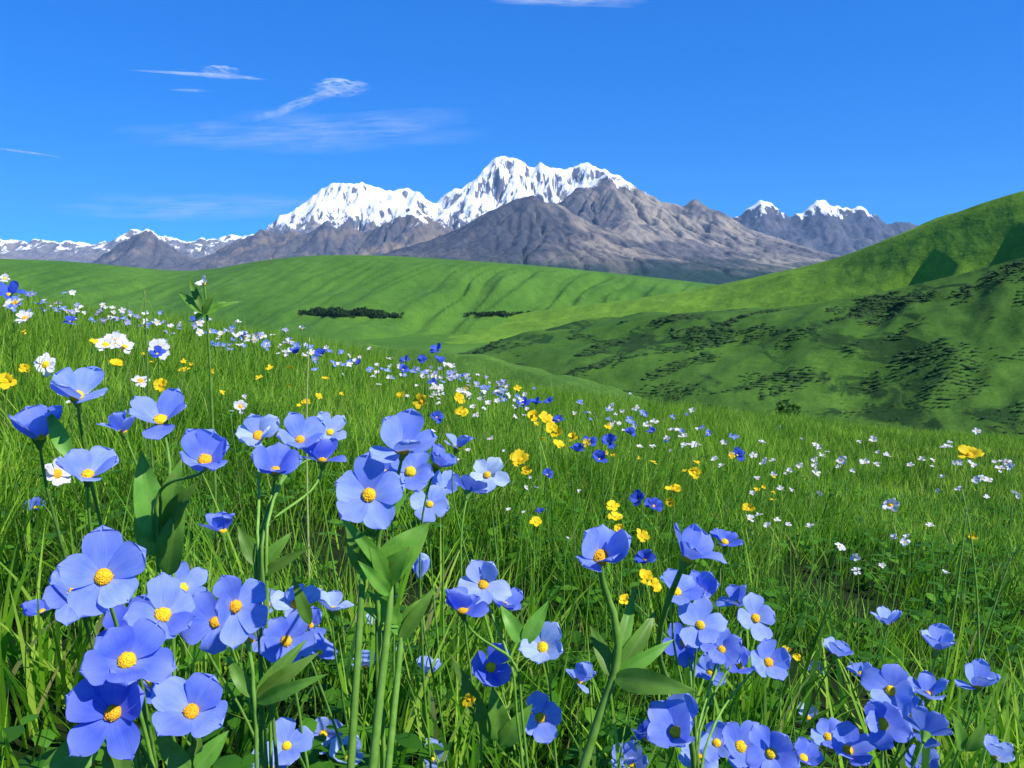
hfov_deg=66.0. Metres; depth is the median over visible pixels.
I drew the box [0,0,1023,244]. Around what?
sky
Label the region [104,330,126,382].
daisy
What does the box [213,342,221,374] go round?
blue wildflower
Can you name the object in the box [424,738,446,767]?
blue flower
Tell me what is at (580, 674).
blue flower
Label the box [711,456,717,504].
wildflower
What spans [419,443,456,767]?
blue flower
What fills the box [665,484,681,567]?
yellow flower
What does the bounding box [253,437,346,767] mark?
blue flower
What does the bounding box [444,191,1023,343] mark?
sunny hill
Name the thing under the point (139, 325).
wildflower
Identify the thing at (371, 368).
blue wildflower
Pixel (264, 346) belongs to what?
blue wildflower
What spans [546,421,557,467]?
yellow flower
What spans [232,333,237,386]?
wildflower
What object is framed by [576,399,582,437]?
blue wildflower
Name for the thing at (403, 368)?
cornflower
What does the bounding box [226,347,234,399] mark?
blue wildflower
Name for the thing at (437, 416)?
cornflower
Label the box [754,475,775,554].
yellow wildflower
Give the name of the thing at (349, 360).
blue wildflower
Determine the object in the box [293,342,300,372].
blue wildflower
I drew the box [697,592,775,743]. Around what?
blue flower
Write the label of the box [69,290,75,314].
wildflower
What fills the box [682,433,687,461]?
wildflower
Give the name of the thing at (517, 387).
yellow wildflower
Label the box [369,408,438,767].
blue flower
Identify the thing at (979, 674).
blue flower
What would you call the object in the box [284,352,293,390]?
wildflower
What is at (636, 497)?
cornflower
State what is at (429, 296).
hill
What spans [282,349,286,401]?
wildflower
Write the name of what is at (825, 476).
wildflower
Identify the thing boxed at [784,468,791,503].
wildflower
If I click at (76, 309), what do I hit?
wildflower
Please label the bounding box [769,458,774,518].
wildflower
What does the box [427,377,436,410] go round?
cornflower
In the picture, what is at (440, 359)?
cornflower
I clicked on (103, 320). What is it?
lilac flower
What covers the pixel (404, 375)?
blue wildflower
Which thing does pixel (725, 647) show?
blue flower
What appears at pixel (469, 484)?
blue flower
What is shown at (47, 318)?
wildflower
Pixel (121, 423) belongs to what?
blue flower
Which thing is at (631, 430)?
cornflower
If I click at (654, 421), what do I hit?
wildflower
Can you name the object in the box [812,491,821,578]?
wildflower
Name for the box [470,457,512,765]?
blue flower
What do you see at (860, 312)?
hillside shrubs
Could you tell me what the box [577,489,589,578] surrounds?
wildflower
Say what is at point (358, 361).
cornflower
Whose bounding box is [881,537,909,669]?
wildflower
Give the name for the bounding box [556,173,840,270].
streaked mountain
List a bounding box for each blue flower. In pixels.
[9,405,93,649]
[20,599,72,641]
[23,496,69,550]
[42,569,133,767]
[42,669,154,767]
[47,366,158,767]
[55,446,137,767]
[56,525,155,767]
[79,618,176,767]
[94,594,153,753]
[96,410,189,675]
[122,572,194,741]
[128,388,198,742]
[137,673,190,745]
[151,672,228,767]
[155,428,228,767]
[156,561,253,738]
[180,591,253,729]
[198,511,278,719]
[213,575,327,767]
[234,413,310,767]
[248,626,287,767]
[251,442,302,767]
[251,750,286,767]
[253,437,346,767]
[259,611,317,767]
[260,412,325,767]
[262,588,320,682]
[264,412,346,767]
[267,717,313,767]
[269,584,346,759]
[293,451,429,767]
[307,606,325,719]
[311,632,337,716]
[314,717,342,753]
[315,460,349,694]
[318,590,353,734]
[329,735,363,764]
[351,650,374,677]
[366,613,397,645]
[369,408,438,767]
[375,451,433,767]
[384,463,395,742]
[410,485,448,767]
[412,553,448,767]
[416,656,441,685]
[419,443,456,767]
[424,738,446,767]
[431,470,457,709]
[444,433,503,702]
[445,587,528,767]
[449,643,532,767]
[452,473,487,760]
[457,560,548,767]
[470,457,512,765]
[493,587,523,760]
[518,621,562,767]
[523,691,560,767]
[565,661,595,765]
[576,524,697,767]
[611,740,647,767]
[630,719,656,761]
[647,693,697,767]
[656,522,726,767]
[660,568,706,767]
[663,622,700,724]
[678,596,727,767]
[678,745,718,767]
[689,570,719,724]
[692,653,725,729]
[694,720,730,762]
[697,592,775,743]
[698,584,745,758]
[698,627,741,735]
[700,638,791,767]
[710,528,743,720]
[722,720,758,767]
[723,646,753,761]
[745,724,800,767]
[789,698,818,721]
[794,736,823,765]
[797,637,852,738]
[802,658,822,673]
[810,717,840,767]
[816,661,871,729]
[830,606,901,767]
[831,720,875,767]
[860,664,915,767]
[864,699,913,767]
[890,623,955,767]
[892,670,948,767]
[895,696,923,762]
[903,705,952,767]
[905,744,938,767]
[951,659,1000,767]
[983,733,1014,767]
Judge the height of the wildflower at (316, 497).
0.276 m
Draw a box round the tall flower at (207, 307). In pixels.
[178,275,240,576]
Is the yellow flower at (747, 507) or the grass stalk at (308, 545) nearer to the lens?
the grass stalk at (308, 545)
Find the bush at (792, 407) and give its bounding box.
[775,398,800,416]
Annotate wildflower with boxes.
[7,303,18,357]
[11,296,21,339]
[25,291,31,303]
[34,302,44,349]
[43,299,48,343]
[54,302,62,346]
[66,400,79,500]
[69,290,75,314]
[75,308,79,334]
[86,393,89,450]
[88,317,95,351]
[89,338,98,389]
[99,303,105,329]
[138,324,144,373]
[152,319,160,337]
[169,332,175,362]
[182,367,191,402]
[196,319,204,343]
[196,328,203,359]
[212,329,218,370]
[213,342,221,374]
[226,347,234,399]
[229,410,239,483]
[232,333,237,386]
[236,343,243,378]
[239,331,247,356]
[240,335,250,354]
[241,344,247,383]
[242,394,246,480]
[253,333,258,360]
[255,375,262,409]
[256,332,263,384]
[258,332,266,354]
[261,343,269,384]
[265,364,272,403]
[272,438,293,576]
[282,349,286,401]
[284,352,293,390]
[286,366,292,404]
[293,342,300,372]
[302,353,308,395]
[307,349,314,372]
[309,460,312,544]
[312,356,317,401]
[313,393,322,411]
[316,473,317,531]
[330,360,335,378]
[336,362,340,396]
[337,349,345,372]
[339,392,347,469]
[340,363,346,409]
[346,358,354,399]
[346,362,352,395]
[366,366,373,404]
[370,374,375,416]
[386,374,392,407]
[402,373,406,402]
[409,369,416,390]
[431,391,440,443]
[438,384,445,431]
[441,392,444,437]
[456,387,461,418]
[457,458,460,532]
[462,385,469,420]
[465,448,479,550]
[472,412,478,432]
[478,385,485,433]
[480,390,488,416]
[482,406,485,439]
[485,400,490,451]
[494,398,499,440]
[494,489,498,565]
[496,392,500,432]
[498,449,504,530]
[503,507,510,579]
[505,392,510,439]
[508,511,525,648]
[512,404,518,429]
[513,384,520,409]
[516,403,524,448]
[518,397,523,445]
[520,485,527,612]
[524,486,537,615]
[528,476,531,519]
[534,421,538,470]
[564,537,570,704]
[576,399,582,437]
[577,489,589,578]
[581,569,590,732]
[583,439,591,525]
[602,422,611,470]
[604,560,621,747]
[606,563,607,679]
[608,403,614,422]
[609,453,616,499]
[617,421,620,447]
[617,562,618,619]
[625,416,632,449]
[631,405,639,440]
[631,423,639,477]
[637,456,642,526]
[639,410,645,441]
[643,421,648,445]
[643,460,656,547]
[649,444,655,514]
[650,418,658,434]
[662,435,669,477]
[670,414,674,451]
[670,428,679,475]
[681,442,686,482]
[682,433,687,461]
[685,443,693,507]
[688,441,697,508]
[690,460,699,521]
[696,425,704,465]
[705,429,710,461]
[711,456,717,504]
[718,463,723,503]
[720,439,726,478]
[726,451,734,530]
[732,434,738,458]
[740,512,761,584]
[744,514,753,632]
[747,491,755,592]
[749,452,757,521]
[753,485,765,550]
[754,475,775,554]
[754,476,760,576]
[754,487,761,558]
[756,462,763,551]
[758,457,768,557]
[762,517,780,589]
[763,522,771,580]
[767,498,774,569]
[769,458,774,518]
[769,472,786,573]
[770,471,776,521]
[776,485,783,585]
[777,487,793,593]
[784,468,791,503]
[785,522,791,652]
[795,463,802,501]
[795,523,813,688]
[807,452,824,522]
[809,442,818,498]
[809,462,817,508]
[810,457,816,499]
[812,469,820,516]
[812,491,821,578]
[818,542,844,683]
[821,451,829,506]
[831,458,843,534]
[834,544,845,631]
[839,456,846,500]
[840,468,854,543]
[845,567,860,668]
[850,553,860,684]
[856,440,861,477]
[859,458,869,525]
[864,462,879,548]
[865,435,876,485]
[868,563,885,700]
[869,534,896,660]
[876,452,887,506]
[881,454,890,508]
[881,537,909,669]
[902,534,909,625]
[907,462,914,529]
[915,456,924,496]
[924,465,933,522]
[925,522,934,623]
[928,488,939,576]
[929,458,934,514]
[937,446,946,478]
[939,474,944,572]
[942,444,952,492]
[942,569,948,752]
[947,460,956,523]
[952,486,960,538]
[956,460,962,526]
[967,460,977,497]
[971,476,980,525]
[972,427,980,448]
[976,475,986,512]
[980,494,989,552]
[984,477,992,551]
[989,459,997,504]
[994,465,1004,501]
[1002,458,1011,487]
[1004,490,1019,600]
[1006,462,1014,519]
[1009,494,1020,541]
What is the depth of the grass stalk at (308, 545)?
1.17 m
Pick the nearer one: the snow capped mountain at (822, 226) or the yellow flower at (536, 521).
the yellow flower at (536, 521)
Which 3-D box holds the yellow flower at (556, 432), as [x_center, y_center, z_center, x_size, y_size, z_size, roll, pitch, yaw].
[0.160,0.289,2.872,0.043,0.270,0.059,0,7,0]
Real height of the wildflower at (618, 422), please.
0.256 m
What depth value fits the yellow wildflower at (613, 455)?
2.34 m
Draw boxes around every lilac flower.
[63,308,69,343]
[74,303,79,327]
[101,318,107,359]
[124,319,130,338]
[133,314,140,344]
[192,325,197,364]
[282,328,288,349]
[473,381,479,420]
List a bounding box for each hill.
[0,255,715,339]
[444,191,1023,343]
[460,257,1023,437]
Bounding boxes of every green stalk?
[342,520,420,767]
[345,492,409,767]
[364,586,435,767]
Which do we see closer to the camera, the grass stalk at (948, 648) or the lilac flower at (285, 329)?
the grass stalk at (948, 648)
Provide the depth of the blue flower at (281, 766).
0.74 m
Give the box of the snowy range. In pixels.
[0,229,253,262]
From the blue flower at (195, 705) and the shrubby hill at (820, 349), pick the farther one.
the shrubby hill at (820, 349)
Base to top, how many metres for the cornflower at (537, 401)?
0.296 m
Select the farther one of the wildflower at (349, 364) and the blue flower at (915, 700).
the wildflower at (349, 364)
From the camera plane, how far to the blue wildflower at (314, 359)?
4.01 m
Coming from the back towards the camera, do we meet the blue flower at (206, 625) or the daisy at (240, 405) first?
the daisy at (240, 405)
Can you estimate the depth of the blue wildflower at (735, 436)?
4.20 m
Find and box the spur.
[325,343,662,407]
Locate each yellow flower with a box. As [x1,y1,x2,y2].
[0,373,16,436]
[19,363,29,408]
[109,358,122,404]
[153,378,170,456]
[301,398,309,418]
[396,391,404,410]
[412,393,425,425]
[454,392,464,418]
[454,406,467,446]
[462,693,475,767]
[509,449,529,514]
[520,465,531,552]
[527,410,537,444]
[529,516,541,566]
[538,411,552,448]
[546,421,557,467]
[550,427,561,462]
[553,439,564,506]
[568,431,577,465]
[606,500,619,594]
[607,511,622,635]
[614,523,623,616]
[619,593,629,725]
[635,528,649,619]
[639,569,652,718]
[643,578,661,717]
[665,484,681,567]
[665,497,674,565]
[688,467,700,522]
[735,503,754,610]
[773,653,800,730]
[782,645,795,742]
[958,445,983,491]
[961,532,977,621]
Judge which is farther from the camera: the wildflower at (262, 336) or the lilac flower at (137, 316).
the wildflower at (262, 336)
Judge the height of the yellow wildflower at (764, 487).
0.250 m
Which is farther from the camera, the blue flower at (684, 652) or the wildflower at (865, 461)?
the wildflower at (865, 461)
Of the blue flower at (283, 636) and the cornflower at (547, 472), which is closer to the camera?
the blue flower at (283, 636)
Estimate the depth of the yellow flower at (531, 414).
3.45 m
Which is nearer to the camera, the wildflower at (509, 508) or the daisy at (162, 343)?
the wildflower at (509, 508)
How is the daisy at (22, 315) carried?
on the meadow ground at (62, 730)
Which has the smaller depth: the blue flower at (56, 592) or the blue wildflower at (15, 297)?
the blue flower at (56, 592)
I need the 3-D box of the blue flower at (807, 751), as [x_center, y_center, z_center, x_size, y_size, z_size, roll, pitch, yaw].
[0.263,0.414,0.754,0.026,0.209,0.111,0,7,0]
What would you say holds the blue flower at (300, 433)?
on the meadow ground at (62, 730)
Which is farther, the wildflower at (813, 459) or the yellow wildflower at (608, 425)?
the wildflower at (813, 459)
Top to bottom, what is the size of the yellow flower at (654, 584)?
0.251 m
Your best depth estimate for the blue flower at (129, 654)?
0.35 m
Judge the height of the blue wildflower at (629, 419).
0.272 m
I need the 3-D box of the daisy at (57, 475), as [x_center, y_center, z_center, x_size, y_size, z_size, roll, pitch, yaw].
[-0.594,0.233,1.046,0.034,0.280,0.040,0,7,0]
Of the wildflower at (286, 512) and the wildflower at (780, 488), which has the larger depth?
the wildflower at (780, 488)
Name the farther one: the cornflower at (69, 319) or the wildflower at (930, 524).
the cornflower at (69, 319)
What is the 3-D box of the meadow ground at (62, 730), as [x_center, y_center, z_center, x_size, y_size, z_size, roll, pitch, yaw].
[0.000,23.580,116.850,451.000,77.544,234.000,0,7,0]
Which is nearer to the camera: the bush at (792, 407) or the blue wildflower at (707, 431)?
the blue wildflower at (707, 431)
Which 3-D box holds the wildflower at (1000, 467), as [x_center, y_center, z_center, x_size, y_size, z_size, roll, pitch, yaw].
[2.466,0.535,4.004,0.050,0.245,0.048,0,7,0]
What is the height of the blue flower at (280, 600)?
0.323 m
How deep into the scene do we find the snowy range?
11515.67 m
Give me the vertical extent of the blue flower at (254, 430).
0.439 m
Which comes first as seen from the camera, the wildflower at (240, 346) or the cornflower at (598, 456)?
the cornflower at (598, 456)
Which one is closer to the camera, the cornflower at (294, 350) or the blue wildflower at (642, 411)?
the blue wildflower at (642, 411)
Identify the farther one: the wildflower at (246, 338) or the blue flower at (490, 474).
the wildflower at (246, 338)
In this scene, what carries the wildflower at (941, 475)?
on the meadow ground at (62, 730)
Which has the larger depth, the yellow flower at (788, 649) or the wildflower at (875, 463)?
the wildflower at (875, 463)
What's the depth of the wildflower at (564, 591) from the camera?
1.09 m
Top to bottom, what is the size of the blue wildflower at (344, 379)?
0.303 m
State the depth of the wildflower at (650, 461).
2.60 m
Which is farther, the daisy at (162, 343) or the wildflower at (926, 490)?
the daisy at (162, 343)
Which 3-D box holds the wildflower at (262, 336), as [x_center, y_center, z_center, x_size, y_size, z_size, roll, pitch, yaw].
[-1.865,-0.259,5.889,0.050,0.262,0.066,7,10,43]
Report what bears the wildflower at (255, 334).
on the meadow ground at (62, 730)
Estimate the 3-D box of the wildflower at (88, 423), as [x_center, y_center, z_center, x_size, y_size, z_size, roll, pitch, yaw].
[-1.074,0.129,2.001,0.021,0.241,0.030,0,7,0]
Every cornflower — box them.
[0,280,24,320]
[63,315,76,347]
[149,345,165,392]
[289,347,299,388]
[314,348,325,368]
[355,359,360,383]
[399,364,408,372]
[400,355,409,372]
[417,354,426,369]
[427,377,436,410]
[430,343,441,374]
[430,411,443,468]
[435,355,444,375]
[517,396,529,430]
[529,397,541,430]
[535,507,544,610]
[542,397,552,413]
[543,468,552,526]
[552,415,564,459]
[570,443,583,499]
[582,436,596,506]
[588,450,607,521]
[602,433,616,494]
[625,427,635,453]
[629,489,644,594]
[634,549,656,717]
[644,497,663,639]
[648,426,655,460]
[731,447,744,499]
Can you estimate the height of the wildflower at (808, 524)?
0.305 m
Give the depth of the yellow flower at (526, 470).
1.70 m
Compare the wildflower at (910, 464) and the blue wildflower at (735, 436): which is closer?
the wildflower at (910, 464)
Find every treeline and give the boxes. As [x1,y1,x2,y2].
[298,306,403,317]
[461,310,531,316]
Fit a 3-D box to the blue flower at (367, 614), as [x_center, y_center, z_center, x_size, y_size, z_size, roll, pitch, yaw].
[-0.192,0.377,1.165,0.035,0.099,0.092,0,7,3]
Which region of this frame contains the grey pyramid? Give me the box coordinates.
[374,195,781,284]
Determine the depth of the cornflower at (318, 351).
4.79 m
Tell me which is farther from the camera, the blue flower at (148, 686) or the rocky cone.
the rocky cone
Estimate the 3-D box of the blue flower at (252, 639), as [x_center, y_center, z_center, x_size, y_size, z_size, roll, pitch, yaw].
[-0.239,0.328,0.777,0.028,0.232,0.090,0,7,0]
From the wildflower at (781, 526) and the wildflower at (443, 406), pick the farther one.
the wildflower at (443, 406)
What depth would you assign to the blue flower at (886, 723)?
0.52 m
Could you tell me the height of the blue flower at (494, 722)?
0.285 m
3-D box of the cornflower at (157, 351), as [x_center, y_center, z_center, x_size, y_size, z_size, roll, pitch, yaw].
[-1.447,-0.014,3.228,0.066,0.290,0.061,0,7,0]
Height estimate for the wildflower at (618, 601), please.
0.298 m
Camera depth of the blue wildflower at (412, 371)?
4.93 m
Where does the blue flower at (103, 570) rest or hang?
on the meadow ground at (62, 730)
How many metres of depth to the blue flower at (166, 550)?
0.47 m
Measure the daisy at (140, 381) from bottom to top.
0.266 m
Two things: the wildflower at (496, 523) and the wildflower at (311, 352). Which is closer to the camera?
the wildflower at (496, 523)
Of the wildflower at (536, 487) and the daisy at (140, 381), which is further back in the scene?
the daisy at (140, 381)
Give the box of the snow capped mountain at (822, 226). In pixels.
[732,200,917,255]
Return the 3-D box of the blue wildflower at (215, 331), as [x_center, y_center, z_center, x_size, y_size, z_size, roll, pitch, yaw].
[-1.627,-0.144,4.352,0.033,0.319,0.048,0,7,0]
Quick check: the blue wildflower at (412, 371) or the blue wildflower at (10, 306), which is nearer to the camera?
the blue wildflower at (10, 306)
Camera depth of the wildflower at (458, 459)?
1.88 m
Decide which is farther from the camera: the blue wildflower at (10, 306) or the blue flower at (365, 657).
the blue wildflower at (10, 306)
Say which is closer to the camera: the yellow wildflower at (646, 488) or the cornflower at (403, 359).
the yellow wildflower at (646, 488)
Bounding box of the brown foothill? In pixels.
[162,206,453,270]
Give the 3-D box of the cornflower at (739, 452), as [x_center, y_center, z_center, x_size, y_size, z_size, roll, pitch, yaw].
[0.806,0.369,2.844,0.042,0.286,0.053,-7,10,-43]
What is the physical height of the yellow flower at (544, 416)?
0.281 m
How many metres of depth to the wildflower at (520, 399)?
3.57 m
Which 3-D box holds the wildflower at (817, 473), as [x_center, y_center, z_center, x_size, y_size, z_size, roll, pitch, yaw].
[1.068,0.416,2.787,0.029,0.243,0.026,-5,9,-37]
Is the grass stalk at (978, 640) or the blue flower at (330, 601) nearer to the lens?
the blue flower at (330, 601)
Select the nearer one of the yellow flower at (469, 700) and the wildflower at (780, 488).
the yellow flower at (469, 700)
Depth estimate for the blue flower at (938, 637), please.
0.68 m
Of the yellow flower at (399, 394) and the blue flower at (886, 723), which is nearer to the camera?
the blue flower at (886, 723)
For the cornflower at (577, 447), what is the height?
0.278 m
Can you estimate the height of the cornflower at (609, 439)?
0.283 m
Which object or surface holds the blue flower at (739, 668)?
on the meadow ground at (62, 730)
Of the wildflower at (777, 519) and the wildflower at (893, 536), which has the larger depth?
the wildflower at (777, 519)
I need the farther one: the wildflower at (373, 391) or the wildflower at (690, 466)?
the wildflower at (373, 391)
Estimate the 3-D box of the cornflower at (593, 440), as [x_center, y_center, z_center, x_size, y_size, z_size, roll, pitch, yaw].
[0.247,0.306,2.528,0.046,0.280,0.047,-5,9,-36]
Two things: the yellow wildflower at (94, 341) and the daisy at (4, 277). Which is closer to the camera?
the yellow wildflower at (94, 341)
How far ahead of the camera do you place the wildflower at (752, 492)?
1.73 m
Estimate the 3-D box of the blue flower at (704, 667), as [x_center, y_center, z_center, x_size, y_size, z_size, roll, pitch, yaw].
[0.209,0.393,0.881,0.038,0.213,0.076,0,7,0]
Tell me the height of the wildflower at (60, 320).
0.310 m
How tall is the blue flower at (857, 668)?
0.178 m
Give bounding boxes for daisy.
[0,273,9,311]
[2,294,23,329]
[15,309,32,364]
[33,352,55,405]
[45,456,76,640]
[95,335,115,377]
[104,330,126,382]
[116,338,134,390]
[131,375,149,440]
[148,338,170,378]
[233,400,252,449]
[878,498,899,599]
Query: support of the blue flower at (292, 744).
on the meadow ground at (62, 730)
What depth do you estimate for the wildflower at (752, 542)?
1.60 m
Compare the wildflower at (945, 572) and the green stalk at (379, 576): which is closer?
the green stalk at (379, 576)
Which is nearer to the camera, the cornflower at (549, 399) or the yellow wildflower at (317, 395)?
the yellow wildflower at (317, 395)
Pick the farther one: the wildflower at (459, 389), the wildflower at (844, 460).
the wildflower at (459, 389)
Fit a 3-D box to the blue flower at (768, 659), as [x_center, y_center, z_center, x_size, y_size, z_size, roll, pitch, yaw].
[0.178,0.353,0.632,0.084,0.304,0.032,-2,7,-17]
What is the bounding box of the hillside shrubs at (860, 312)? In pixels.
[458,259,1023,435]
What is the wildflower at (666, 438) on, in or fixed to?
on the meadow ground at (62, 730)
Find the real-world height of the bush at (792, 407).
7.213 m
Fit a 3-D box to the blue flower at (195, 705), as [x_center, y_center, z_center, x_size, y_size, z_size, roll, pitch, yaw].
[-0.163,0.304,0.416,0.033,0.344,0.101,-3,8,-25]
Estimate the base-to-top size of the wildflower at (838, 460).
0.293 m
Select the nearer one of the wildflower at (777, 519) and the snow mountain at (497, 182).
the wildflower at (777, 519)
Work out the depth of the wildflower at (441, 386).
3.98 m
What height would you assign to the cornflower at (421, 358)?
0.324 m
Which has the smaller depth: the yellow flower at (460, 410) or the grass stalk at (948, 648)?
the grass stalk at (948, 648)
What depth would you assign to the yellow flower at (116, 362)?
2.66 m
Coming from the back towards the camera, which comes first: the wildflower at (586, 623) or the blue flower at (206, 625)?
the wildflower at (586, 623)
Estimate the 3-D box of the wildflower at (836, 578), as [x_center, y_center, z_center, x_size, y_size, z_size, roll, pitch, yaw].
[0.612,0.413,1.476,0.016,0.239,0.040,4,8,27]
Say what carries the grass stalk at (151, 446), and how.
on the meadow ground at (62, 730)
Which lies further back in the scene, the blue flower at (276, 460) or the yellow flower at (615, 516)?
the yellow flower at (615, 516)
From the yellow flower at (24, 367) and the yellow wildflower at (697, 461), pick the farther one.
the yellow wildflower at (697, 461)
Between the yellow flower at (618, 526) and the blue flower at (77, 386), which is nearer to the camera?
the blue flower at (77, 386)
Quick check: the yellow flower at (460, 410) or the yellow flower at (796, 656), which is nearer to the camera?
the yellow flower at (796, 656)
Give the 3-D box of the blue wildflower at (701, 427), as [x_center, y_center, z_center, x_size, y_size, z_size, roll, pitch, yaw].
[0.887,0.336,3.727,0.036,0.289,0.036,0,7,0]
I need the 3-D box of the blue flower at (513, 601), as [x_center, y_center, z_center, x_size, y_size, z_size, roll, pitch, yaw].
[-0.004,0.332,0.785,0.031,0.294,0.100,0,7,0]
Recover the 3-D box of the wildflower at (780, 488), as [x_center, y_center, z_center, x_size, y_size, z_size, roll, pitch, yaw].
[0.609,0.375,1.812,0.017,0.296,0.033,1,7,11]
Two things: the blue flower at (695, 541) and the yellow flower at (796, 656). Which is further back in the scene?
the yellow flower at (796, 656)
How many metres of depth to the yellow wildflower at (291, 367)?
3.50 m
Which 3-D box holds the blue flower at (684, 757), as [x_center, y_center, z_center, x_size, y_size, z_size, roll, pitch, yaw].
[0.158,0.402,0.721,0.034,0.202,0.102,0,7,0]
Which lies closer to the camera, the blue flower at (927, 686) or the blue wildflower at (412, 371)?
the blue flower at (927, 686)
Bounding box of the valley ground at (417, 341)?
[282,333,489,353]
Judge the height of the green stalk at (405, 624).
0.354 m
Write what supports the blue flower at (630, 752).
on the meadow ground at (62, 730)
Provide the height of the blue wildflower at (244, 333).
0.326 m
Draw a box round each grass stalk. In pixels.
[143,290,153,471]
[306,335,310,606]
[810,426,817,506]
[932,507,967,748]
[960,485,979,728]
[961,546,1016,726]
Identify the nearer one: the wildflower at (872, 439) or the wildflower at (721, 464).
the wildflower at (721, 464)
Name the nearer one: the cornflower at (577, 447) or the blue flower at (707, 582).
the blue flower at (707, 582)
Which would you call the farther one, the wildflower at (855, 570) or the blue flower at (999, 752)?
the wildflower at (855, 570)
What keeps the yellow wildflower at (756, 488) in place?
on the meadow ground at (62, 730)
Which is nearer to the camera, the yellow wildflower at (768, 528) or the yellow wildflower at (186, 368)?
the yellow wildflower at (768, 528)
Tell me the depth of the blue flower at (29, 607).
0.85 m
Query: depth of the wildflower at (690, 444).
2.60 m
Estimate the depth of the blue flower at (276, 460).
0.54 m
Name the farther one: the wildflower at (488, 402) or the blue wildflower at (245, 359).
the blue wildflower at (245, 359)
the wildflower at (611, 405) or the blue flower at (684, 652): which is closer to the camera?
the blue flower at (684, 652)
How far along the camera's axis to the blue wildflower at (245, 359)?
4.00 m
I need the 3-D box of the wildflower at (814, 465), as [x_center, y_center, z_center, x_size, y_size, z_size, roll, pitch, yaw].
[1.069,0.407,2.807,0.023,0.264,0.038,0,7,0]
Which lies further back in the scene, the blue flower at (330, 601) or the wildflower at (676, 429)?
the wildflower at (676, 429)
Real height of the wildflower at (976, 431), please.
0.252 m
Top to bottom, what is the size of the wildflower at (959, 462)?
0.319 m
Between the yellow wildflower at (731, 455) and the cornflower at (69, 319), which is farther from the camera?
the cornflower at (69, 319)
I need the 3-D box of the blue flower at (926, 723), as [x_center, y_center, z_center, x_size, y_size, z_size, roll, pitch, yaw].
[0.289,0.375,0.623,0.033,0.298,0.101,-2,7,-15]
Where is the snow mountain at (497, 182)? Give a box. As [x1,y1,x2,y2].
[199,156,609,258]
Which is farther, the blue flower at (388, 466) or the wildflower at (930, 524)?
the wildflower at (930, 524)
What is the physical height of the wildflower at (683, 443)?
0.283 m
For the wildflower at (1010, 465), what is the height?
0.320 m
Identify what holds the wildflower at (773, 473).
on the meadow ground at (62, 730)
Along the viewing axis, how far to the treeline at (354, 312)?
1009.50 m
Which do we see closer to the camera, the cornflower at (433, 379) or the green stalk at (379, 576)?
the green stalk at (379, 576)
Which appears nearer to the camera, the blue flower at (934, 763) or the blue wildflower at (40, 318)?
the blue flower at (934, 763)
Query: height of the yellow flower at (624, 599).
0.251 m
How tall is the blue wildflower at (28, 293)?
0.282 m
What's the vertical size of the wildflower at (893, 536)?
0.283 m
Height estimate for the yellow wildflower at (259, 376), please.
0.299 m
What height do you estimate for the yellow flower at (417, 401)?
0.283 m
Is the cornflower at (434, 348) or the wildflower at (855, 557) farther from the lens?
the cornflower at (434, 348)
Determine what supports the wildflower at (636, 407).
on the meadow ground at (62, 730)
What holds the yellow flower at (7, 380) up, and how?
on the meadow ground at (62, 730)
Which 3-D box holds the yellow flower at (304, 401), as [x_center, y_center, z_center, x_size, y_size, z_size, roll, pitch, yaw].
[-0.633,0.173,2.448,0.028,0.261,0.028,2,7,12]
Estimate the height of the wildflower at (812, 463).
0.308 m
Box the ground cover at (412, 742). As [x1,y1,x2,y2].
[0,330,1023,767]
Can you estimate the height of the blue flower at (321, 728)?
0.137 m
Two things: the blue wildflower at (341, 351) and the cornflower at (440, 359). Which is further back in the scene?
the cornflower at (440, 359)
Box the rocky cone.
[92,229,195,269]
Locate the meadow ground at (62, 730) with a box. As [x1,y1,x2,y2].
[0,326,1023,767]
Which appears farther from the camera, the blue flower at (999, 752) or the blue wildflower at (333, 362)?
the blue wildflower at (333, 362)
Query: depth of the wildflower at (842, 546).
1.29 m
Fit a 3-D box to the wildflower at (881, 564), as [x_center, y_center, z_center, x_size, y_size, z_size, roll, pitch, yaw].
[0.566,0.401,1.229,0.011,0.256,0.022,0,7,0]
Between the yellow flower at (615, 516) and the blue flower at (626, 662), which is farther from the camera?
the yellow flower at (615, 516)
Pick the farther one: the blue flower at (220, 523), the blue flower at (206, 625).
the blue flower at (220, 523)
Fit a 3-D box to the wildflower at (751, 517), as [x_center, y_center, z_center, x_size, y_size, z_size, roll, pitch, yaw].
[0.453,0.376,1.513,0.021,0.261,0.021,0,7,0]
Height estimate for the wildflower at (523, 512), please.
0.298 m
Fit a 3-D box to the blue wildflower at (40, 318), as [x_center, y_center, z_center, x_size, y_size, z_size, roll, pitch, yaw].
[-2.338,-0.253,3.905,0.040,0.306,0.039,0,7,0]
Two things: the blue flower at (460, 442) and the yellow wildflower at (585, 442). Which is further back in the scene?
the yellow wildflower at (585, 442)
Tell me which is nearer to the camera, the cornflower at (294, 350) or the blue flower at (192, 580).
the blue flower at (192, 580)
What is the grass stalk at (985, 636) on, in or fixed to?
on the meadow ground at (62, 730)
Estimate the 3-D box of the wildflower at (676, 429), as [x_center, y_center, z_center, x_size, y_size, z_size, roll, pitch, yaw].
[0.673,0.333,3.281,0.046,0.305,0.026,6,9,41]
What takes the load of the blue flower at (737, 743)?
on the meadow ground at (62, 730)
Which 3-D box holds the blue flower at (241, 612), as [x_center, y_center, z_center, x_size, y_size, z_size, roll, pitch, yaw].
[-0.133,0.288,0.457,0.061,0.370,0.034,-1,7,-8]

